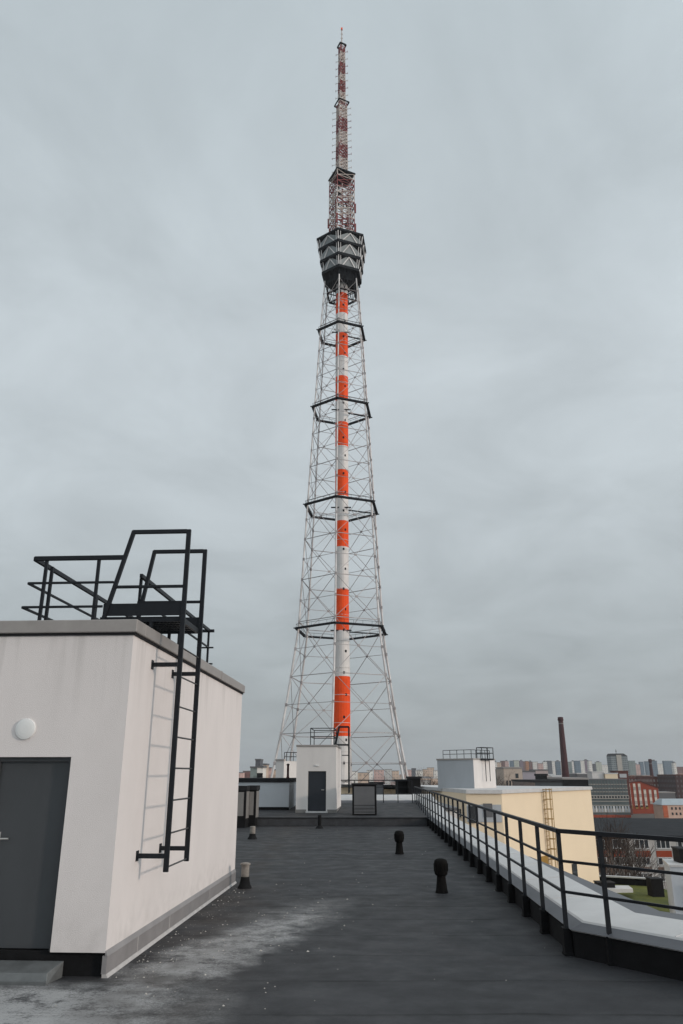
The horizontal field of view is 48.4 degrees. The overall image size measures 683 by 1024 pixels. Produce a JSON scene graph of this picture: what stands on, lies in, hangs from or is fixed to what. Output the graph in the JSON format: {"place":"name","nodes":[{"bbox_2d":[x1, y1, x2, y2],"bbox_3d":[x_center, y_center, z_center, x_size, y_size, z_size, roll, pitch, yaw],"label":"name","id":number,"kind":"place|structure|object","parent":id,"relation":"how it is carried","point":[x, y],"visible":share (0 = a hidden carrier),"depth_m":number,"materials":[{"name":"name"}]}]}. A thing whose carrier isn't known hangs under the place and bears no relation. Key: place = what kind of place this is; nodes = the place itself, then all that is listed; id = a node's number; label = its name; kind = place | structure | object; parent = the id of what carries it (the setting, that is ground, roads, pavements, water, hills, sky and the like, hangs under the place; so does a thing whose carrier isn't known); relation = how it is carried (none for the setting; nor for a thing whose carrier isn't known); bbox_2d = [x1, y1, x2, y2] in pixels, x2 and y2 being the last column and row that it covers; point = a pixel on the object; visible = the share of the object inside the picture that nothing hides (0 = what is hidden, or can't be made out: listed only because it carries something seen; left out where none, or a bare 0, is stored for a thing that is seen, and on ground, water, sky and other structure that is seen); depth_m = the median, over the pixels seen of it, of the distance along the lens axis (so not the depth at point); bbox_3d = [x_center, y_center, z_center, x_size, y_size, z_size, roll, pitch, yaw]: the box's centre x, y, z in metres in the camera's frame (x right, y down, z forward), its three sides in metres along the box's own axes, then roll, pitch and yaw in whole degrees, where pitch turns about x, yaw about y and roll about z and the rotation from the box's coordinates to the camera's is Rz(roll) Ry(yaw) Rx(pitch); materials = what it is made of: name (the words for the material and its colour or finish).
{"place":"outdoors","nodes":[
{"label":"outdoors","id":0,"kind":"place"},
{"bbox_2d":[243,771,249,777],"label":"apartment block","id":1,"kind":"structure","parent":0,"point":[247,774],"depth_m":897.95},
{"bbox_2d":[250,766,256,777],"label":"apartment block","id":2,"kind":"structure","parent":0,"point":[253,771],"depth_m":397.31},
{"bbox_2d":[255,759,263,765],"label":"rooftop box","id":3,"kind":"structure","parent":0,"point":[258,762],"depth_m":437.16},
{"bbox_2d":[256,766,266,777],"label":"apartment block","id":4,"kind":"structure","parent":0,"point":[261,771],"depth_m":340.96,"materials":[{"name":"concrete"}]},
{"bbox_2d":[263,763,268,777],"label":"apartment block","id":5,"kind":"structure","parent":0,"point":[267,770],"depth_m":424.83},
{"bbox_2d":[275,759,296,777],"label":"lift housing","id":6,"kind":"object","parent":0,"point":[281,768],"visible":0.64,"depth_m":104.90,"materials":[{"name":"white paint"}]},
{"bbox_2d":[284,752,296,760],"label":"roof guard","id":7,"kind":"object","parent":6,"relation":"on","point":[286,756],"visible":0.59,"depth_m":105.33,"materials":[{"name":"paint"}]},
{"bbox_2d":[0,826,682,1023],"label":"flat roof","id":8,"kind":"structure","parent":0,"point":[471,941],"depth_m":8.95,"materials":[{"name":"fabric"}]},
{"bbox_2d":[0,960,63,985],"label":"door step","id":9,"kind":"object","parent":8,"relation":"on","point":[29,973],"depth_m":8.07,"materials":[{"name":"concrete"}]},
{"bbox_2d":[0,619,244,977],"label":"roof penthouse","id":10,"kind":"object","parent":8,"relation":"on","point":[86,716],"visible":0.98,"depth_m":9.24,"materials":[{"name":"white paint"}]},
{"bbox_2d":[0,762,68,948],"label":"door","id":11,"kind":"structure","parent":10,"relation":"in","point":[32,794],"depth_m":8.81,"materials":[{"name":"grey paint"}]},
{"bbox_2d":[21,555,214,664],"bbox_3d":[-3.572,2.198,13.275,1.404,1.325,5.902,-1,-19,3],"label":"walkway railing","id":12,"kind":"object","parent":10,"relation":"on","point":[43,561],"visible":0.54,"depth_m":10.72,"materials":[{"name":"metal"}]},
{"bbox_2d":[100,529,206,871],"bbox_3d":[-2.696,2.508,10.556,1.196,4.412,1.110,-1,-19,3],"label":"wall ladder","id":13,"kind":"object","parent":10,"relation":"attached to","point":[182,625],"depth_m":10.45,"materials":[{"name":"metal"}]},
{"bbox_2d":[237,786,249,827],"bbox_3d":[-4.138,12.138,31.342,0.580,1.600,0.860,-1,-19,3],"label":"vent cabinet","id":14,"kind":"object","parent":8,"relation":"on","point":[243,807],"visible":0.73,"depth_m":31.02,"materials":[{"name":"metal"}]},
{"bbox_2d":[238,862,251,888],"bbox_3d":[-1.870,7.048,14.751,0.280,0.450,0.280,0,-19,0],"label":"vent pipe","id":15,"kind":"object","parent":8,"relation":"on","point":[244,883],"visible":1,"depth_m":14.68,"materials":[{"name":"plastic"}]},
{"bbox_2d":[248,826,256,838],"bbox_3d":[-3.000,10.810,25.628,0.340,0.400,0.340,0,-19,0],"label":"vent pipe","id":16,"kind":"object","parent":8,"relation":"on","point":[252,834],"visible":1,"depth_m":25.55,"materials":[{"name":"plastic"}]},
{"bbox_2d":[248,785,259,826],"bbox_3d":[-3.728,12.367,32.008,0.420,1.600,0.860,-1,-19,3],"label":"vent cabinet","id":17,"kind":"object","parent":8,"relation":"on","point":[253,803],"visible":0.88,"depth_m":31.71,"materials":[{"name":"metal"}]},
{"bbox_2d":[55,854,506,1008],"bbox_3d":[-1.156,8.518,18.365,8.103,0.015,24.189,0,-19,0],"label":"roof grit","id":18,"kind":"object","parent":8,"relation":"on","point":[224,945],"visible":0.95,"depth_m":9.61,"materials":[{"name":"gravel"}]},
{"bbox_2d":[315,815,323,828],"bbox_3d":[-0.880,12.436,30.515,0.340,0.500,0.340,0,-19,0],"label":"drain pipe","id":19,"kind":"object","parent":8,"relation":"on","point":[319,825],"visible":1,"depth_m":30.43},
{"bbox_2d":[257,817,426,825],"bbox_3d":[-6.156,13.029,32.014,19.688,0.352,0.420,0,-19,0],"label":"roof step","id":20,"kind":"object","parent":8,"relation":"on","point":[343,821],"visible":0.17,"depth_m":31.89,"materials":[{"name":"concrete"}]},
{"bbox_2d":[258,803,426,816],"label":"raised roof floor","id":21,"kind":"structure","parent":20,"relation":"on","point":[396,810],"depth_m":34.47,"materials":[{"name":"fabric"}]},
{"bbox_2d":[238,778,295,809],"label":"roof block","id":22,"kind":"structure","parent":21,"relation":"on","point":[277,793],"depth_m":36.23,"materials":[{"name":"paint"}]},
{"bbox_2d":[295,745,341,812],"bbox_3d":[-1.051,12.835,36.619,1.890,2.970,4.150,-1,-19,3],"label":"penthouse","id":23,"kind":"object","parent":21,"relation":"on","point":[318,778],"visible":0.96,"depth_m":34.85,"materials":[{"name":"white paint"}]},
{"bbox_2d":[308,771,325,810],"bbox_3d":[-1.111,12.747,34.729,0.826,1.708,0.117,-1,-19,3],"label":"door","id":24,"kind":"structure","parent":23,"relation":"in","point":[316,779],"depth_m":34.67,"materials":[{"name":"grey paint"}]},
{"bbox_2d":[310,728,336,744],"bbox_3d":[-0.849,10.813,36.484,1.135,0.768,1.935,-1,-19,3],"label":"roof guard","id":25,"kind":"object","parent":23,"relation":"on","point":[313,737],"visible":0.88,"depth_m":36.16,"materials":[{"name":"paint"}]},
{"bbox_2d":[334,726,349,792],"bbox_3d":[0.025,11.931,36.674,0.719,3.055,0.750,-1,-19,3],"label":"side ladder","id":26,"kind":"object","parent":23,"relation":"attached to","point":[348,744],"visible":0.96,"depth_m":36.68,"materials":[{"name":"metal"}]},
{"bbox_2d":[351,783,376,814],"bbox_3d":[1.024,12.726,33.715,1.120,1.310,0.980,-1,-19,3],"label":"vent cabinet","id":27,"kind":"object","parent":21,"relation":"on","point":[364,798],"visible":1,"depth_m":33.28,"materials":[{"name":"metal"}]},
{"bbox_2d":[341,780,412,802],"bbox_3d":[0.689,15.018,40.889,6.284,1.155,0.050,0,-19,0],"label":"end railing","id":28,"kind":"object","parent":21,"relation":"on","point":[383,794],"visible":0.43,"depth_m":40.95,"materials":[{"name":"metal"}]},
{"bbox_2d":[394,830,403,853],"bbox_3d":[1.590,9.094,20.931,0.273,0.596,0.273,0,-19,0],"label":"roof vent","id":29,"kind":"object","parent":8,"relation":"on","point":[399,837],"visible":1,"depth_m":20.86,"materials":[{"name":"black plastic"}]},
{"bbox_2d":[434,858,447,893],"bbox_3d":[1.860,6.783,14.186,0.268,0.584,0.268,0,-19,0],"label":"roof vent","id":30,"kind":"object","parent":8,"relation":"on","point":[441,868],"visible":1,"depth_m":14.11,"materials":[{"name":"black plastic"}]},
{"bbox_2d":[341,794,682,980],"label":"parapet","id":31,"kind":"structure","parent":8,"relation":"on","point":[646,939],"depth_m":9.66,"materials":[{"name":"grey metal"}]},
{"bbox_2d":[414,786,682,965],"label":"roof railing","id":32,"kind":"object","parent":8,"relation":"on","point":[567,942],"visible":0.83,"depth_m":10.94,"materials":[{"name":"metal"}]},
{"bbox_2d":[0,0,682,774],"label":"sky","id":33,"kind":"structure","parent":0,"point":[166,168],"materials":[{"name":"grey"}]},
{"bbox_2d":[352,771,357,782],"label":"apartment block","id":34,"kind":"structure","parent":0,"point":[355,776],"depth_m":1322.22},
{"bbox_2d":[358,772,368,782],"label":"apartment block","id":35,"kind":"structure","parent":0,"point":[361,775],"depth_m":1038.89,"materials":[{"name":"concrete"}]},
{"bbox_2d":[367,770,372,779],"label":"apartment block","id":36,"kind":"structure","parent":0,"point":[371,775],"depth_m":1417.81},
{"bbox_2d":[374,770,383,781],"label":"apartment block","id":37,"kind":"structure","parent":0,"point":[377,776],"depth_m":1511.72,"materials":[{"name":"concrete"}]},
{"bbox_2d":[384,769,391,784],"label":"apartment block","id":38,"kind":"structure","parent":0,"point":[388,776],"depth_m":1605.88,"materials":[{"name":"concrete"}]},
{"bbox_2d":[392,771,398,779],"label":"apartment block","id":39,"kind":"structure","parent":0,"point":[395,774],"depth_m":1512.34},
{"bbox_2d":[427,767,433,776],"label":"apartment block","id":40,"kind":"structure","parent":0,"point":[430,771],"depth_m":1892.71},
{"bbox_2d":[433,770,437,777],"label":"apartment block","id":41,"kind":"structure","parent":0,"point":[435,773],"depth_m":1702.06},
{"bbox_2d":[439,802,456,817],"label":"annex building","id":42,"kind":"structure","parent":0,"point":[455,810],"depth_m":42.83,"materials":[{"name":"white paint"}]},
{"bbox_2d":[369,782,382,793],"bbox_3d":[2.245,17.889,48.414,0.900,1.312,1.400,0,-19,0],"label":"air handling unit","id":43,"kind":"object","parent":42,"relation":"on","point":[379,786],"visible":0.36,"depth_m":47.94,"materials":[{"name":"metal"}]},
{"bbox_2d":[394,779,407,793],"bbox_3d":[3.755,17.490,47.494,0.800,1.468,1.400,0,-19,0],"label":"air handling unit","id":44,"kind":"object","parent":42,"relation":"on","point":[402,787],"visible":0.61,"depth_m":47.03,"materials":[{"name":"metal"}]},
{"bbox_2d":[406,776,421,793],"bbox_3d":[4.445,17.080,46.578,0.850,1.648,1.400,0,-19,0],"label":"air handling unit","id":45,"kind":"object","parent":42,"relation":"on","point":[416,780],"visible":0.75,"depth_m":46.15,"materials":[{"name":"metal"}]},
{"bbox_2d":[373,775,654,817],"bbox_3d":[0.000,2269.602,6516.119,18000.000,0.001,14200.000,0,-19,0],"label":"ground","id":46,"kind":"structure","parent":0,"point":[642,816],"depth_m":569.12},
{"bbox_2d":[270,27,407,784],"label":"television tower","id":47,"kind":"structure","parent":46,"relation":"on","point":[342,252],"depth_m":248.35,"materials":[{"name":"metal"}]},
{"bbox_2d":[415,770,422,775],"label":"apartment block","id":48,"kind":"structure","parent":46,"relation":"on","point":[418,772],"depth_m":1608.15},
{"bbox_2d":[416,768,437,784],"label":"bare tree","id":49,"kind":"object","parent":46,"relation":"on","point":[427,778],"visible":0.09,"depth_m":280.35,"materials":[{"name":"grey plant"}]},
{"bbox_2d":[422,778,437,784],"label":"city block","id":50,"kind":"structure","parent":46,"relation":"on","point":[435,779],"depth_m":1231.53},
{"bbox_2d":[341,784,599,882],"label":"cream building","id":51,"kind":"structure","parent":46,"relation":"on","point":[572,808],"depth_m":77.60,"materials":[{"name":"paint"}]},
{"bbox_2d":[436,758,495,788],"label":"white penthouse","id":52,"kind":"object","parent":51,"relation":"on","point":[463,773],"visible":0.79,"depth_m":79.32,"materials":[{"name":"paint"}]},
{"bbox_2d":[443,749,489,758],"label":"roof guard","id":53,"kind":"object","parent":52,"relation":"on","point":[469,753],"visible":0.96,"depth_m":80.90,"materials":[{"name":"paint"}]},
{"bbox_2d":[476,747,493,780],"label":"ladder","id":54,"kind":"object","parent":52,"relation":"on","point":[487,753],"visible":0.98,"depth_m":79.79,"materials":[{"name":"paint"}]},
{"bbox_2d":[468,806,475,822],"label":"window","id":55,"kind":"structure","parent":51,"relation":"in","point":[473,815],"depth_m":70.58,"materials":[{"name":"grey glass"}]},
{"bbox_2d":[542,789,557,867],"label":"caged ladder","id":56,"kind":"object","parent":51,"relation":"attached to","point":[550,809],"visible":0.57,"depth_m":76.70,"materials":[{"name":"metal"}]},
{"bbox_2d":[572,864,577,875],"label":"narrow window","id":57,"kind":"structure","parent":51,"relation":"in","point":[574,866],"depth_m":80.16,"materials":[{"name":"grey glass"}]},
{"bbox_2d":[495,767,522,785],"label":"beige block","id":58,"kind":"structure","parent":46,"relation":"on","point":[515,774],"depth_m":397.63,"materials":[{"name":"brown concrete"}]},
{"bbox_2d":[496,769,522,785],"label":"bare tree","id":59,"kind":"object","parent":46,"relation":"on","point":[498,781],"visible":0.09,"depth_m":247.12,"materials":[{"name":"grey plant"}]},
{"bbox_2d":[511,779,562,785],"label":"dark hall","id":60,"kind":"structure","parent":46,"relation":"on","point":[528,782],"depth_m":282.59,"materials":[{"name":"grey glass"}]},
{"bbox_2d":[534,774,547,779],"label":"dark hall","id":61,"kind":"structure","parent":46,"relation":"on","point":[541,776],"depth_m":311.67,"materials":[{"name":"metal"}]},
{"bbox_2d":[558,717,568,776],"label":"brick chimney","id":62,"kind":"object","parent":46,"relation":"on","point":[564,764],"visible":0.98,"depth_m":609.21,"materials":[{"name":"brick"}]},
{"bbox_2d":[547,777,588,785],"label":"dark hall","id":63,"kind":"structure","parent":46,"relation":"on","point":[574,781],"depth_m":339.32,"materials":[{"name":"grey metal"}]},
{"bbox_2d":[588,779,630,817],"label":"glass factory","id":64,"kind":"structure","parent":46,"relation":"on","point":[610,797],"depth_m":537.85,"materials":[{"name":"glass"}]},
{"bbox_2d":[594,817,648,875],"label":"bare tree","id":65,"kind":"object","parent":46,"relation":"on","point":[617,851],"visible":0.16,"depth_m":126.56,"materials":[{"name":"brown plant"}]},
{"bbox_2d":[599,826,652,876],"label":"bare tree","id":66,"kind":"object","parent":46,"relation":"on","point":[630,864],"visible":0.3,"depth_m":122.58,"materials":[{"name":"brown plant"}]},
{"bbox_2d":[606,830,648,876],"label":"bare tree","id":67,"kind":"object","parent":46,"relation":"on","point":[625,863],"visible":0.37,"depth_m":114.21,"materials":[{"name":"brown plant"}]},
{"bbox_2d":[594,813,663,876],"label":"bare tree","id":68,"kind":"object","parent":46,"relation":"on","point":[617,849],"visible":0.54,"depth_m":114.44,"materials":[{"name":"brown plant"}]},
{"bbox_2d":[598,842,665,887],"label":"bare tree","id":69,"kind":"object","parent":46,"relation":"on","point":[632,862],"visible":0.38,"depth_m":107.45,"materials":[{"name":"plant"}]},
{"bbox_2d":[599,875,669,911],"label":"moss roof building","id":70,"kind":"structure","parent":46,"relation":"on","point":[638,885],"depth_m":81.03,"materials":[{"name":"plant"}]},
{"bbox_2d":[593,880,615,887],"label":"roof box","id":71,"kind":"object","parent":70,"relation":"on","point":[610,884],"visible":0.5,"depth_m":77.81,"materials":[{"name":"metal"}]},
{"bbox_2d":[607,885,632,892],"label":"roof slab","id":72,"kind":"structure","parent":70,"relation":"on","point":[622,889],"depth_m":77.01,"materials":[{"name":"concrete"}]},
{"bbox_2d":[645,877,664,896],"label":"roof box","id":73,"kind":"object","parent":70,"relation":"on","point":[655,887],"visible":1,"depth_m":77.84,"materials":[{"name":"metal"}]},
{"bbox_2d":[636,776,658,790],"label":"brick mill","id":74,"kind":"object","parent":46,"relation":"on","point":[652,780],"visible":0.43,"depth_m":724.49,"materials":[{"name":"brick"}]},
{"bbox_2d":[648,759,653,775],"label":"brick chimney","id":75,"kind":"object","parent":46,"relation":"on","point":[650,767],"visible":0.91,"depth_m":899.38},
{"bbox_2d":[657,774,682,798],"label":"brick mill","id":76,"kind":"object","parent":46,"relation":"on","point":[670,782],"visible":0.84,"depth_m":687.08,"materials":[{"name":"brick"}]},
{"bbox_2d":[662,858,682,913],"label":"white roof box","id":77,"kind":"object","parent":46,"relation":"on","point":[674,883],"visible":0.58,"depth_m":65.33,"materials":[{"name":"metal"}]},
{"bbox_2d":[671,846,682,862],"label":"chiller unit","id":78,"kind":"object","parent":77,"relation":"on","point":[677,851],"visible":1,"depth_m":67.39,"materials":[{"name":"metal"}]},
{"bbox_2d":[525,761,528,770],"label":"apartment block","id":79,"kind":"structure","parent":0,"point":[526,765],"depth_m":2273.91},
{"bbox_2d":[522,771,535,778],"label":"grey lilac block","id":80,"kind":"structure","parent":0,"point":[528,774],"depth_m":491.51,"materials":[{"name":"concrete"}]},
{"bbox_2d":[529,769,548,776],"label":"grey lilac block","id":81,"kind":"structure","parent":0,"point":[541,771],"depth_m":586.86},
{"bbox_2d":[546,761,552,773],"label":"apartment block","id":82,"kind":"structure","parent":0,"point":[549,765],"depth_m":2447.49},
{"bbox_2d":[552,761,555,774],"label":"apartment block","id":83,"kind":"structure","parent":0,"point":[553,768],"depth_m":2576.72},
{"bbox_2d":[555,760,560,774],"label":"apartment block","id":84,"kind":"structure","parent":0,"point":[557,767],"depth_m":2234.09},
{"bbox_2d":[568,762,571,772],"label":"apartment block","id":85,"kind":"structure","parent":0,"point":[570,766],"depth_m":2493.01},
{"bbox_2d":[574,761,580,772],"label":"apartment block","id":86,"kind":"structure","parent":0,"point":[577,766],"depth_m":2278.91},
{"bbox_2d":[569,773,587,777],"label":"flat roof hall","id":87,"kind":"structure","parent":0,"point":[583,775],"depth_m":604.93,"materials":[{"name":"metal"}]},
{"bbox_2d":[580,761,584,772],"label":"apartment block","id":88,"kind":"structure","parent":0,"point":[582,766],"depth_m":2408.13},
{"bbox_2d":[583,759,587,772],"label":"apartment block","id":89,"kind":"structure","parent":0,"point":[585,763],"depth_m":2540.07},
{"bbox_2d":[587,761,592,770],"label":"apartment block","id":90,"kind":"structure","parent":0,"point":[589,765],"depth_m":2196.98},
{"bbox_2d":[586,771,603,778],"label":"rooftop structure","id":91,"kind":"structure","parent":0,"point":[595,774],"depth_m":567.30,"materials":[{"name":"white paint"}]},
{"bbox_2d":[594,761,601,770],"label":"apartment block","id":92,"kind":"structure","parent":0,"point":[598,765],"depth_m":2454.13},
{"bbox_2d":[602,765,607,772],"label":"apartment block","id":93,"kind":"structure","parent":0,"point":[605,768],"depth_m":2581.95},
{"bbox_2d":[604,773,617,778],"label":"rooftop structure","id":94,"kind":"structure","parent":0,"point":[610,775],"depth_m":565.01,"materials":[{"name":"metal"}]},
{"bbox_2d":[607,749,629,775],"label":"office tower","id":95,"kind":"structure","parent":0,"point":[617,762],"depth_m":1425.30,"materials":[{"name":"concrete"}]},
{"bbox_2d":[610,771,632,814],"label":"brick block","id":96,"kind":"structure","parent":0,"point":[622,774],"depth_m":585.08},
{"bbox_2d":[628,761,636,774],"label":"apartment block","id":97,"kind":"structure","parent":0,"point":[632,767],"depth_m":2238.46,"materials":[{"name":"concrete"}]},
{"bbox_2d":[593,818,682,888],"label":"courtyard building","id":98,"kind":"structure","parent":0,"point":[673,827],"depth_m":156.39,"materials":[{"name":"grey brick"}]},
{"bbox_2d":[634,839,649,848],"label":"window","id":99,"kind":"structure","parent":98,"relation":"in","point":[641,840],"depth_m":151.67,"materials":[{"name":"grey"}]},
{"bbox_2d":[655,840,670,848],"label":"window","id":100,"kind":"structure","parent":98,"relation":"in","point":[661,844],"depth_m":151.56,"materials":[{"name":"grey"}]},
{"bbox_2d":[657,857,671,864],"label":"window","id":101,"kind":"structure","parent":98,"relation":"in","point":[659,858],"depth_m":150.78,"materials":[{"name":"grey"}]},
{"bbox_2d":[635,763,640,774],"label":"apartment block","id":102,"kind":"structure","parent":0,"point":[638,771],"depth_m":2366.86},
{"bbox_2d":[638,762,644,774],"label":"apartment block","id":103,"kind":"structure","parent":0,"point":[642,768],"depth_m":2498.64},
{"bbox_2d":[629,780,658,813],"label":"striped brick building","id":104,"kind":"structure","parent":0,"point":[644,796],"depth_m":599.37,"materials":[{"name":"brick"}]},
{"bbox_2d":[644,761,649,774],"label":"apartment block","id":105,"kind":"structure","parent":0,"point":[646,766],"depth_m":2630.63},
{"bbox_2d":[652,760,657,775],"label":"apartment block","id":106,"kind":"structure","parent":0,"point":[655,767],"depth_m":2284.41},
{"bbox_2d":[657,764,663,773],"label":"apartment block","id":107,"kind":"structure","parent":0,"point":[660,768],"depth_m":2412.81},
{"bbox_2d":[658,791,675,798],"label":"shed","id":108,"kind":"structure","parent":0,"point":[666,795],"depth_m":646.71,"materials":[{"name":"grey metal"}]},
{"bbox_2d":[662,761,672,773],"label":"apartment block","id":109,"kind":"structure","parent":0,"point":[667,767],"depth_m":2546.20,"materials":[{"name":"concrete"}]},
{"bbox_2d":[653,799,682,817],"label":"pink house","id":110,"kind":"structure","parent":0,"point":[668,808],"depth_m":522.95,"materials":[{"name":"paint"}]},
{"bbox_2d":[671,762,676,773],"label":"apartment block","id":111,"kind":"structure","parent":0,"point":[674,768],"depth_m":2203.40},
{"bbox_2d":[677,767,682,773],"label":"apartment block","id":112,"kind":"structure","parent":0,"point":[679,769],"depth_m":2327.09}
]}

